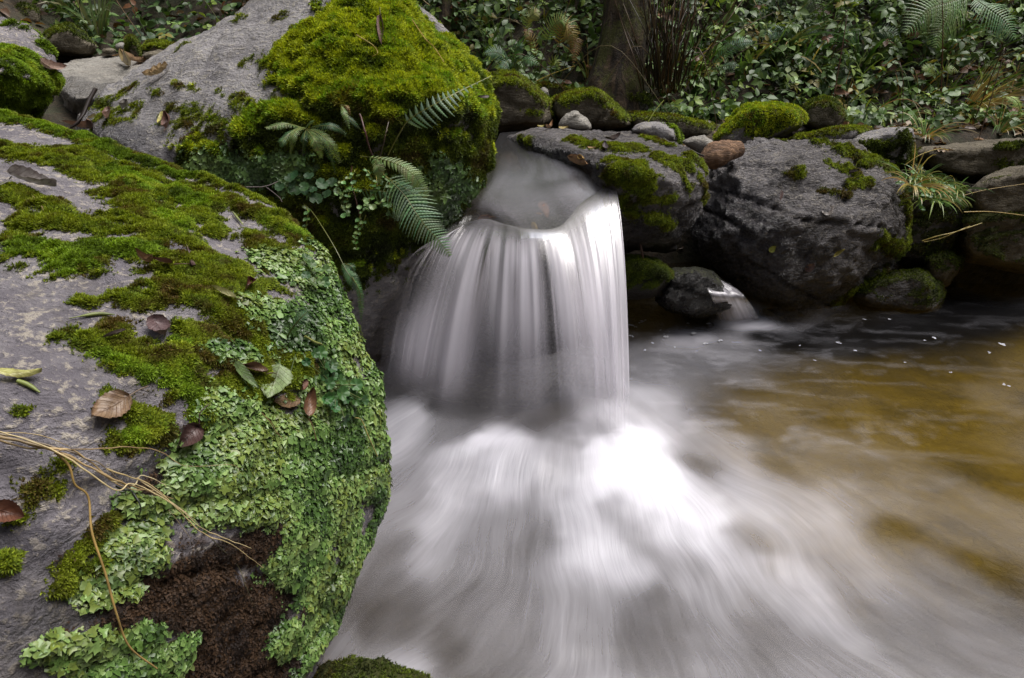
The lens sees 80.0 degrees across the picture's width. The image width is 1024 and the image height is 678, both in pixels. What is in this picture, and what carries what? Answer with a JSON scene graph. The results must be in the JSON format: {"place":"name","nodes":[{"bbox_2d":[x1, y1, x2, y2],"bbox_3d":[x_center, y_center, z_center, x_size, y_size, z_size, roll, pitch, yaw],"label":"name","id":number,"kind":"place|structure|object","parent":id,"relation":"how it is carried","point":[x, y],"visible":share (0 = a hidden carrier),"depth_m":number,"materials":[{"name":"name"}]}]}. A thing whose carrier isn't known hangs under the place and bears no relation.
{"place":"outdoors","nodes":[
{"label":"outdoors","id":0,"kind":"place"},
{"bbox_2d":[0,0,1023,677],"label":"ground","id":1,"kind":"structure","parent":0,"point":[868,494],"depth_m":2.33,"materials":[{"name":"liquid"}]},
{"bbox_2d":[15,1,40,22],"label":"mossy stone","id":2,"kind":"object","parent":1,"relation":"on","point":[31,12],"visible":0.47,"depth_m":3.71,"materials":[{"name":"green stone"}]},
{"bbox_2d":[0,17,65,118],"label":"mossy boulder","id":3,"kind":"object","parent":1,"relation":"on","point":[31,85],"visible":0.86,"depth_m":2.23,"materials":[{"name":"plant"}]},
{"bbox_2d":[40,58,66,69],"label":"fallen leaf","id":4,"kind":"object","parent":3,"relation":"on","point":[47,63],"visible":1,"depth_m":2.30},
{"bbox_2d":[41,21,97,56],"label":"mossy stone","id":5,"kind":"object","parent":1,"relation":"on","point":[69,38],"visible":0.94,"depth_m":3.52,"materials":[{"name":"grey stone"}]},
{"bbox_2d":[39,0,119,37],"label":"grass tuft","id":6,"kind":"object","parent":1,"relation":"on","point":[103,19],"visible":0.91,"depth_m":3.92,"materials":[{"name":"green plant"}]},
{"bbox_2d":[60,55,143,116],"bbox_3d":[-2.061,-1.183,3.264,0.518,0.570,1.697,-15,31,-27],"label":"rock slab","id":7,"kind":"object","parent":1,"relation":"on","point":[84,77],"visible":0.18,"depth_m":2.90,"materials":[{"name":"stone"}]},
{"bbox_2d":[118,48,130,65],"bbox_3d":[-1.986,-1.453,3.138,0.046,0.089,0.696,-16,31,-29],"label":"fallen leaf","id":8,"kind":"object","parent":7,"relation":"on","point":[124,58],"visible":0.98,"depth_m":3.02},
{"bbox_2d":[123,33,143,56],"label":"mossy stone","id":9,"kind":"object","parent":7,"relation":"on","point":[133,44],"visible":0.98,"depth_m":3.47,"materials":[{"name":"green plant"}]},
{"bbox_2d":[140,38,174,51],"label":"mossy stone","id":10,"kind":"object","parent":7,"relation":"on","point":[153,44],"visible":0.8,"depth_m":3.54,"materials":[{"name":"green plant"}]},
{"bbox_2d":[41,0,241,47],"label":"leaves","id":11,"kind":"object","parent":1,"relation":"on","point":[161,21],"visible":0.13,"depth_m":4.10,"materials":[{"name":"green plant"}]},
{"bbox_2d":[0,108,392,677],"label":"mossy boulder","id":12,"kind":"object","parent":1,"relation":"on","point":[299,509],"visible":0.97,"depth_m":1.00,"materials":[{"name":"plant"}]},
{"bbox_2d":[0,499,23,521],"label":"fallen leaf","id":13,"kind":"object","parent":12,"relation":"on","point":[11,510],"visible":1,"depth_m":0.73,"materials":[{"name":"plant"}]},
{"bbox_2d":[0,367,41,377],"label":"fallen leaf","id":14,"kind":"object","parent":12,"relation":"on","point":[13,372],"visible":1,"depth_m":0.80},
{"bbox_2d":[16,379,39,392],"bbox_3d":[-0.633,0.061,0.799,0.029,0.019,0.009,0,27,0],"label":"catkin","id":15,"kind":"object","parent":12,"relation":"on","point":[26,384],"visible":1,"depth_m":0.80,"materials":[{"name":"green plant"}]},
{"bbox_2d":[0,164,56,186],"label":"fallen leaf","id":16,"kind":"object","parent":12,"relation":"on","point":[28,174],"visible":1,"depth_m":1.19,"materials":[{"name":"plant"}]},
{"bbox_2d":[69,312,114,318],"bbox_3d":[-0.646,-0.036,0.940,0.058,0.012,0.010,-19,33,-33],"label":"catkin","id":17,"kind":"object","parent":12,"relation":"on","point":[96,314],"visible":1,"depth_m":0.94,"materials":[{"name":"green plant"}]},
{"bbox_2d":[54,452,157,668],"bbox_3d":[-0.538,0.302,0.809,0.022,0.323,0.108,-21,34,-36],"label":"dead stem","id":18,"kind":"object","parent":12,"relation":"on","point":[98,552],"visible":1,"depth_m":0.79,"materials":[{"name":"brown plant"}]},
{"bbox_2d":[91,386,147,417],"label":"fallen leaf","id":19,"kind":"object","parent":12,"relation":"on","point":[116,403],"visible":1,"depth_m":0.84,"materials":[{"name":"plant"}]},
{"bbox_2d":[0,431,262,604],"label":"dry grass bundle","id":20,"kind":"object","parent":12,"relation":"on","point":[30,442],"visible":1,"depth_m":0.80,"materials":[{"name":"beige plant"}]},
{"bbox_2d":[135,248,152,261],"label":"fallen leaf","id":21,"kind":"object","parent":12,"relation":"on","point":[144,256],"visible":1,"depth_m":1.05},
{"bbox_2d":[146,312,170,335],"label":"fallen leaf","id":22,"kind":"object","parent":12,"relation":"on","point":[160,323],"visible":1,"depth_m":0.96,"materials":[{"name":"plant"}]},
{"bbox_2d":[176,404,208,447],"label":"fallen leaf","id":23,"kind":"object","parent":12,"relation":"on","point":[192,433],"visible":1,"depth_m":0.91,"materials":[{"name":"plant"}]},
{"bbox_2d":[212,285,242,300],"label":"fallen leaf","id":24,"kind":"object","parent":12,"relation":"on","point":[223,290],"visible":1,"depth_m":1.05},
{"bbox_2d":[230,360,258,388],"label":"fallen leaf","id":25,"kind":"object","parent":12,"relation":"on","point":[242,370],"visible":1,"depth_m":1.01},
{"bbox_2d":[243,361,276,374],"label":"fallen leaf","id":26,"kind":"object","parent":12,"relation":"on","point":[256,366],"visible":1,"depth_m":1.04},
{"bbox_2d":[261,354,295,397],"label":"fallen leaf","id":27,"kind":"object","parent":12,"relation":"on","point":[283,376],"visible":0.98,"depth_m":1.06,"materials":[{"name":"plant"}]},
{"bbox_2d":[274,394,299,407],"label":"fallen leaf","id":28,"kind":"object","parent":12,"relation":"on","point":[280,402],"visible":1,"depth_m":1.09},
{"bbox_2d":[287,310,309,336],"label":"fern","id":29,"kind":"object","parent":12,"relation":"on","point":[303,314],"visible":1,"depth_m":1.08,"materials":[{"name":"green plant"}]},
{"bbox_2d":[303,387,316,439],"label":"fallen leaf","id":30,"kind":"object","parent":12,"relation":"on","point":[310,404],"visible":1,"depth_m":1.11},
{"bbox_2d":[301,253,330,286],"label":"crinkled plant","id":31,"kind":"object","parent":12,"relation":"on","point":[324,282],"visible":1,"depth_m":1.24,"materials":[{"name":"green plant"}]},
{"bbox_2d":[301,345,368,425],"bbox_3d":[-0.342,0.079,1.177,0.073,0.158,0.109,10,29,19],"label":"crinkled plant","id":32,"kind":"object","parent":12,"relation":"on","point":[331,375],"visible":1,"depth_m":1.18,"materials":[{"name":"green plant"}]},
{"bbox_2d":[75,0,502,376],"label":"mossy boulder","id":33,"kind":"object","parent":1,"relation":"on","point":[224,93],"visible":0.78,"depth_m":2.05,"materials":[{"name":"green plant"}]},
{"bbox_2d":[61,118,93,128],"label":"fallen leaf","id":34,"kind":"object","parent":33,"relation":"on","point":[87,123],"visible":0.91,"depth_m":2.19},
{"bbox_2d":[70,88,97,128],"bbox_3d":[-1.477,-0.799,2.110,0.025,0.124,0.131,12,29,22],"label":"stick","id":35,"kind":"object","parent":33,"relation":"on","point":[87,104],"visible":1,"depth_m":2.11,"materials":[{"name":"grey wood"}]},
{"bbox_2d":[142,61,167,75],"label":"fallen leaf","id":36,"kind":"object","parent":33,"relation":"on","point":[159,67],"visible":1,"depth_m":2.20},
{"bbox_2d":[161,111,169,131],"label":"fallen leaf","id":37,"kind":"object","parent":33,"relation":"on","point":[165,120],"visible":1,"depth_m":2.02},
{"bbox_2d":[266,120,345,172],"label":"fern","id":38,"kind":"object","parent":33,"relation":"on","point":[314,137],"visible":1,"depth_m":1.82,"materials":[{"name":"green plant"}]},
{"bbox_2d":[274,170,340,203],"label":"round leaf plant","id":39,"kind":"object","parent":33,"relation":"on","point":[303,187],"visible":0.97,"depth_m":1.97,"materials":[{"name":"plant"}]},
{"bbox_2d":[303,203,363,320],"bbox_3d":[-0.576,-0.244,1.913,0.043,0.275,0.434,-19,33,-32],"label":"fern","id":40,"kind":"object","parent":33,"relation":"on","point":[349,276],"visible":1,"depth_m":1.78,"materials":[{"name":"green plant"}]},
{"bbox_2d":[302,168,393,249],"bbox_3d":[-0.524,-0.394,1.926,0.323,0.275,0.113,0,27,0],"label":"trailing vine","id":41,"kind":"object","parent":33,"relation":"on","point":[373,192],"visible":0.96,"depth_m":1.88,"materials":[{"name":"green plant"}]},
{"bbox_2d":[341,105,360,129],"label":"fern","id":42,"kind":"object","parent":33,"relation":"attached to","point":[354,123],"visible":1,"depth_m":1.86,"materials":[{"name":"green plant"}]},
{"bbox_2d":[376,13,382,44],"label":"fallen leaf","id":43,"kind":"object","parent":33,"relation":"on","point":[378,26],"visible":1,"depth_m":2.01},
{"bbox_2d":[360,156,428,197],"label":"fern","id":44,"kind":"object","parent":33,"relation":"on","point":[410,174],"visible":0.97,"depth_m":1.84,"materials":[{"name":"green plant"}]},
{"bbox_2d":[362,172,451,256],"bbox_3d":[-0.337,-0.400,1.911,0.127,0.215,0.380,-19,33,-33],"label":"fern","id":45,"kind":"object","parent":33,"relation":"on","point":[417,199],"visible":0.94,"depth_m":1.84,"materials":[{"name":"green plant"}]},
{"bbox_2d":[387,76,490,154],"bbox_3d":[-0.212,-0.683,1.892,0.350,0.230,0.157,-8,28,-15],"label":"fern","id":46,"kind":"object","parent":33,"relation":"on","point":[428,106],"visible":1,"depth_m":1.82,"materials":[{"name":"green plant"}]},
{"bbox_2d":[313,654,432,677],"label":"mossy stone","id":47,"kind":"object","parent":1,"relation":"on","point":[352,666],"visible":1,"depth_m":1.33,"materials":[{"name":"green plant"}]},
{"bbox_2d":[438,0,451,31],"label":"tree","id":48,"kind":"object","parent":1,"relation":"on","point":[445,8],"visible":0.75,"depth_m":4.30,"materials":[{"name":"plant"}]},
{"bbox_2d":[465,5,519,29],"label":"fern","id":49,"kind":"object","parent":1,"relation":"on","point":[474,19],"visible":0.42,"depth_m":4.53,"materials":[{"name":"green plant"}]},
{"bbox_2d":[385,223,606,409],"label":"waterfall","id":50,"kind":"structure","parent":1,"relation":"on","point":[511,356],"depth_m":2.64,"materials":[{"name":"white liquid"}]},
{"bbox_2d":[0,0,1023,248],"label":"leaf litter","id":51,"kind":"object","parent":1,"relation":"on","point":[908,122],"visible":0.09,"depth_m":4.29,"materials":[{"name":"plant"}]},
{"bbox_2d":[490,68,555,132],"bbox_3d":[0.046,-1.488,3.845,0.477,0.419,0.736,0,27,0],"label":"mossy stone","id":52,"kind":"object","parent":1,"relation":"on","point":[525,102],"visible":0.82,"depth_m":3.54,"materials":[{"name":"grey stone"}]},
{"bbox_2d":[484,41,539,69],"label":"fern","id":53,"kind":"object","parent":52,"relation":"on","point":[495,54],"visible":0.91,"depth_m":3.79,"materials":[{"name":"green plant"}]},
{"bbox_2d":[32,0,1023,184],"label":"bramble leaves","id":54,"kind":"object","parent":1,"relation":"on","point":[723,112],"visible":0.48,"depth_m":4.26,"materials":[{"name":"green plant"}]},
{"bbox_2d":[762,23,817,39],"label":"fern","id":55,"kind":"object","parent":54,"relation":"on","point":[773,32],"visible":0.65,"depth_m":4.30,"materials":[{"name":"green plant"}]},
{"bbox_2d":[534,79,575,96],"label":"mossy stone","id":56,"kind":"object","parent":1,"relation":"on","point":[551,87],"visible":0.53,"depth_m":4.10,"materials":[{"name":"green plant"}]},
{"bbox_2d":[521,7,582,77],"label":"fern","id":57,"kind":"object","parent":56,"relation":"on","point":[568,28],"visible":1,"depth_m":3.98,"materials":[{"name":"green plant"}]},
{"bbox_2d":[558,36,588,79],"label":"grass tuft","id":58,"kind":"object","parent":1,"relation":"on","point":[586,72],"visible":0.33,"depth_m":4.26,"materials":[{"name":"green plant"}]},
{"bbox_2d":[550,85,632,129],"bbox_3d":[0.525,-1.483,3.957,0.594,0.316,0.748,0,27,0],"label":"mossy stone","id":59,"kind":"object","parent":1,"relation":"on","point":[598,108],"visible":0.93,"depth_m":3.65,"materials":[{"name":"green plant"}]},
{"bbox_2d":[507,127,710,253],"bbox_3d":[0.441,-0.720,3.060,0.940,0.622,1.301,0,27,0],"label":"mossy boulder","id":60,"kind":"object","parent":1,"relation":"on","point":[659,185],"visible":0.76,"depth_m":2.61,"materials":[{"name":"grey stone"}]},
{"bbox_2d":[558,110,591,130],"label":"stone","id":61,"kind":"object","parent":60,"relation":"on","point":[574,119],"visible":0.8,"depth_m":3.34,"materials":[{"name":"stone"}]},
{"bbox_2d":[568,154,587,164],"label":"fallen leaf","id":62,"kind":"object","parent":60,"relation":"on","point":[573,158],"visible":1,"depth_m":2.60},
{"bbox_2d":[632,121,684,144],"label":"stone","id":63,"kind":"object","parent":60,"relation":"on","point":[669,131],"visible":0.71,"depth_m":3.15,"materials":[{"name":"grey stone"}]},
{"bbox_2d":[682,135,711,153],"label":"stone","id":64,"kind":"object","parent":60,"relation":"on","point":[698,144],"visible":0.64,"depth_m":3.10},
{"bbox_2d":[584,0,650,111],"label":"tree","id":65,"kind":"object","parent":1,"relation":"on","point":[622,83],"visible":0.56,"depth_m":3.95,"materials":[{"name":"brown plant"}]},
{"bbox_2d":[607,254,674,299],"bbox_3d":[0.629,-0.283,2.893,0.379,0.339,0.456,0,27,0],"label":"mossy stone","id":66,"kind":"object","parent":1,"relation":"on","point":[648,277],"visible":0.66,"depth_m":2.68,"materials":[{"name":"green plant"}]},
{"bbox_2d":[626,90,655,110],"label":"mossy stone","id":67,"kind":"object","parent":1,"relation":"on","point":[644,99],"visible":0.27,"depth_m":4.03,"materials":[{"name":"green plant"}]},
{"bbox_2d":[626,110,718,136],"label":"mossy stone","id":68,"kind":"object","parent":1,"relation":"on","point":[690,126],"visible":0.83,"depth_m":3.73,"materials":[{"name":"green plant"}]},
{"bbox_2d":[667,86,720,119],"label":"grass tuft","id":69,"kind":"object","parent":1,"relation":"on","point":[695,112],"visible":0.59,"depth_m":4.14,"materials":[{"name":"green plant"}]},
{"bbox_2d":[614,0,774,93],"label":"twiggy shrub","id":70,"kind":"object","parent":1,"relation":"on","point":[660,77],"visible":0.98,"depth_m":3.88,"materials":[{"name":"brown plant"}]},
{"bbox_2d":[677,14,754,69],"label":"grass tuft","id":71,"kind":"object","parent":1,"relation":"on","point":[691,37],"visible":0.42,"depth_m":4.32,"materials":[{"name":"green plant"}]},
{"bbox_2d":[427,0,1023,127],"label":"herbs","id":72,"kind":"object","parent":1,"relation":"on","point":[874,100],"visible":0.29,"depth_m":4.45,"materials":[{"name":"green plant"}]},
{"bbox_2d":[708,37,751,71],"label":"fern","id":73,"kind":"object","parent":1,"relation":"on","point":[736,45],"visible":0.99,"depth_m":4.08,"materials":[{"name":"green plant"}]},
{"bbox_2d":[452,0,1023,113],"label":"bank grass","id":74,"kind":"structure","parent":1,"relation":"on","point":[1011,76],"depth_m":4.34,"materials":[{"name":"green plant"}]},
{"bbox_2d":[712,100,809,143],"bbox_3d":[1.454,-1.244,3.578,0.529,0.320,0.751,8,28,15],"label":"mossy stone","id":75,"kind":"object","parent":1,"relation":"on","point":[744,123],"visible":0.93,"depth_m":3.29,"materials":[{"name":"green plant"}]},
{"bbox_2d":[752,0,826,24],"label":"fern","id":76,"kind":"object","parent":1,"relation":"on","point":[811,8],"visible":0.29,"depth_m":4.52,"materials":[{"name":"green plant"}]},
{"bbox_2d":[749,0,846,62],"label":"grass tuft","id":77,"kind":"object","parent":1,"relation":"on","point":[780,40],"visible":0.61,"depth_m":4.33,"materials":[{"name":"green plant"}]},
{"bbox_2d":[690,137,912,331],"bbox_3d":[1.555,-0.577,3.353,1.294,1.061,1.135,0,27,0],"label":"boulder","id":78,"kind":"object","parent":1,"relation":"on","point":[746,220],"visible":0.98,"depth_m":2.89,"materials":[{"name":"grey stone"}]},
{"bbox_2d":[700,140,744,169],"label":"stone","id":79,"kind":"object","parent":78,"relation":"on","point":[719,154],"visible":0.92,"depth_m":2.85,"materials":[{"name":"stone"}]},
{"bbox_2d":[787,124,872,140],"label":"mossy slab","id":80,"kind":"structure","parent":78,"relation":"on","point":[847,131],"depth_m":3.26,"materials":[{"name":"green plant"}]},
{"bbox_2d":[853,127,918,169],"bbox_3d":[2.069,-1.060,3.388,0.361,0.301,0.755,17,32,30],"label":"rock slab","id":81,"kind":"object","parent":78,"relation":"on","point":[895,145],"visible":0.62,"depth_m":3.15,"materials":[{"name":"grey stone"}]},
{"bbox_2d":[881,147,955,198],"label":"grass tuft","id":82,"kind":"object","parent":78,"relation":"on","point":[924,185],"visible":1,"depth_m":2.84,"materials":[{"name":"green plant"}]},
{"bbox_2d":[881,161,992,216],"bbox_3d":[2.015,-0.730,2.922,0.436,0.216,0.436,-6,28,-11],"label":"grass tuft","id":83,"kind":"object","parent":78,"relation":"on","point":[942,198],"visible":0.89,"depth_m":2.88,"materials":[{"name":"green plant"}]},
{"bbox_2d":[782,0,863,71],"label":"grass tuft","id":84,"kind":"object","parent":1,"relation":"on","point":[814,37],"visible":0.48,"depth_m":4.32,"materials":[{"name":"green plant"}]},
{"bbox_2d":[802,94,847,129],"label":"mossy stone","id":85,"kind":"object","parent":1,"relation":"on","point":[824,110],"visible":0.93,"depth_m":3.70,"materials":[{"name":"stone"}]},
{"bbox_2d":[843,21,900,44],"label":"fern","id":86,"kind":"object","parent":1,"relation":"on","point":[878,34],"visible":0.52,"depth_m":4.38,"materials":[{"name":"green plant"}]},
{"bbox_2d":[841,18,916,69],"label":"grass tuft","id":87,"kind":"object","parent":1,"relation":"on","point":[879,53],"visible":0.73,"depth_m":4.37,"materials":[{"name":"green plant"}]},
{"bbox_2d":[857,95,929,125],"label":"grass tuft","id":88,"kind":"object","parent":1,"relation":"on","point":[897,117],"visible":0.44,"depth_m":4.16,"materials":[{"name":"green plant"}]},
{"bbox_2d":[895,174,969,268],"bbox_3d":[2.367,-0.637,3.439,0.365,0.618,0.945,20,33,33],"label":"mossy boulder","id":89,"kind":"object","parent":1,"relation":"on","point":[937,222],"visible":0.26,"depth_m":3.12,"materials":[{"name":"green stone"}]},
{"bbox_2d":[899,102,978,142],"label":"grass tuft","id":90,"kind":"object","parent":1,"relation":"on","point":[939,133],"visible":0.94,"depth_m":3.94,"materials":[{"name":"green plant"}]},
{"bbox_2d":[922,63,959,91],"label":"fern","id":91,"kind":"object","parent":1,"relation":"on","point":[929,68],"visible":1,"depth_m":4.08,"materials":[{"name":"green plant"}]},
{"bbox_2d":[901,0,1017,73],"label":"fern","id":92,"kind":"object","parent":1,"relation":"on","point":[956,13],"visible":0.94,"depth_m":4.21,"materials":[{"name":"green plant"}]},
{"bbox_2d":[912,4,1010,54],"bbox_3d":[3.195,-2.251,4.379,0.640,0.396,0.665,17,32,30],"label":"fern","id":93,"kind":"object","parent":1,"relation":"on","point":[977,29],"visible":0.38,"depth_m":4.38,"materials":[{"name":"green plant"}]},
{"bbox_2d":[944,250,1023,309],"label":"boulder","id":94,"kind":"object","parent":1,"relation":"on","point":[985,286],"visible":0.45,"depth_m":3.50,"materials":[{"name":"stone"}]},
{"bbox_2d":[965,57,1023,118],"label":"grass tuft","id":95,"kind":"object","parent":1,"relation":"on","point":[999,100],"visible":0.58,"depth_m":4.15,"materials":[{"name":"green plant"}]},
{"bbox_2d":[975,96,1023,135],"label":"grass tuft","id":96,"kind":"object","parent":1,"relation":"on","point":[1005,129],"visible":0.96,"depth_m":4.00,"materials":[{"name":"green plant"}]},
{"bbox_2d":[1002,96,1021,116],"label":"fern","id":97,"kind":"object","parent":1,"relation":"on","point":[1013,98],"visible":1,"depth_m":3.76,"materials":[{"name":"green plant"}]},
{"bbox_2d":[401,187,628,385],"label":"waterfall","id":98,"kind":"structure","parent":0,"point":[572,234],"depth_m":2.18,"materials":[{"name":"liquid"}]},
{"bbox_2d":[440,131,602,237],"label":"stream","id":99,"kind":"structure","parent":0,"point":[524,184],"depth_m":2.47,"materials":[{"name":"liquid"}]},
{"bbox_2d":[466,298,755,555],"bbox_3d":[1.919,0.197,2.422,5.338,0.074,3.838,0,27,0],"label":"water foam","id":100,"kind":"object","parent":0,"point":[636,464],"depth_m":1.95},
{"bbox_2d":[655,266,744,317],"bbox_3d":[0.964,-0.222,3.066,0.530,0.434,0.525,0,27,0],"label":"wet stone","id":101,"kind":"object","parent":100,"relation":"in","point":[690,292],"visible":0.87,"depth_m":2.81,"materials":[{"name":"black stone"}]},
{"bbox_2d":[717,291,750,319],"bbox_3d":[1.044,-0.176,2.924,0.412,0.282,0.270,0,27,0],"label":"trickle","id":102,"kind":"object","parent":101,"relation":"on","point":[737,315],"visible":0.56,"depth_m":2.94,"materials":[{"name":"liquid"}]},
{"bbox_2d":[628,318,1010,386],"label":"foam flecks","id":103,"kind":"object","parent":100,"relation":"on","point":[799,345],"visible":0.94,"depth_m":2.85,"materials":[{"name":"grey"}]},
{"bbox_2d":[852,267,946,314],"bbox_3d":[2.110,-0.247,3.285,0.652,0.365,0.437,0,27,0],"label":"rock slab","id":104,"kind":"object","parent":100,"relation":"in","point":[912,291],"visible":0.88,"depth_m":3.09,"materials":[{"name":"stone"}]},
{"bbox_2d":[922,248,964,286],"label":"stone","id":105,"kind":"object","parent":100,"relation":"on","point":[944,266],"visible":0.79,"depth_m":3.16,"materials":[{"name":"green stone"}]},
{"bbox_2d":[955,209,1023,273],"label":"mossy boulder","id":106,"kind":"object","parent":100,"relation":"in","point":[995,240],"visible":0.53,"depth_m":3.07,"materials":[{"name":"grey stone"}]},
{"bbox_2d":[966,165,1023,213],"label":"boulder","id":107,"kind":"object","parent":106,"relation":"on","point":[1007,199],"visible":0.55,"depth_m":2.97,"materials":[{"name":"grey stone"}]},
{"bbox_2d":[916,138,1023,183],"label":"rock slab","id":108,"kind":"object","parent":107,"relation":"on","point":[974,162],"visible":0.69,"depth_m":3.23,"materials":[{"name":"grey stone"}]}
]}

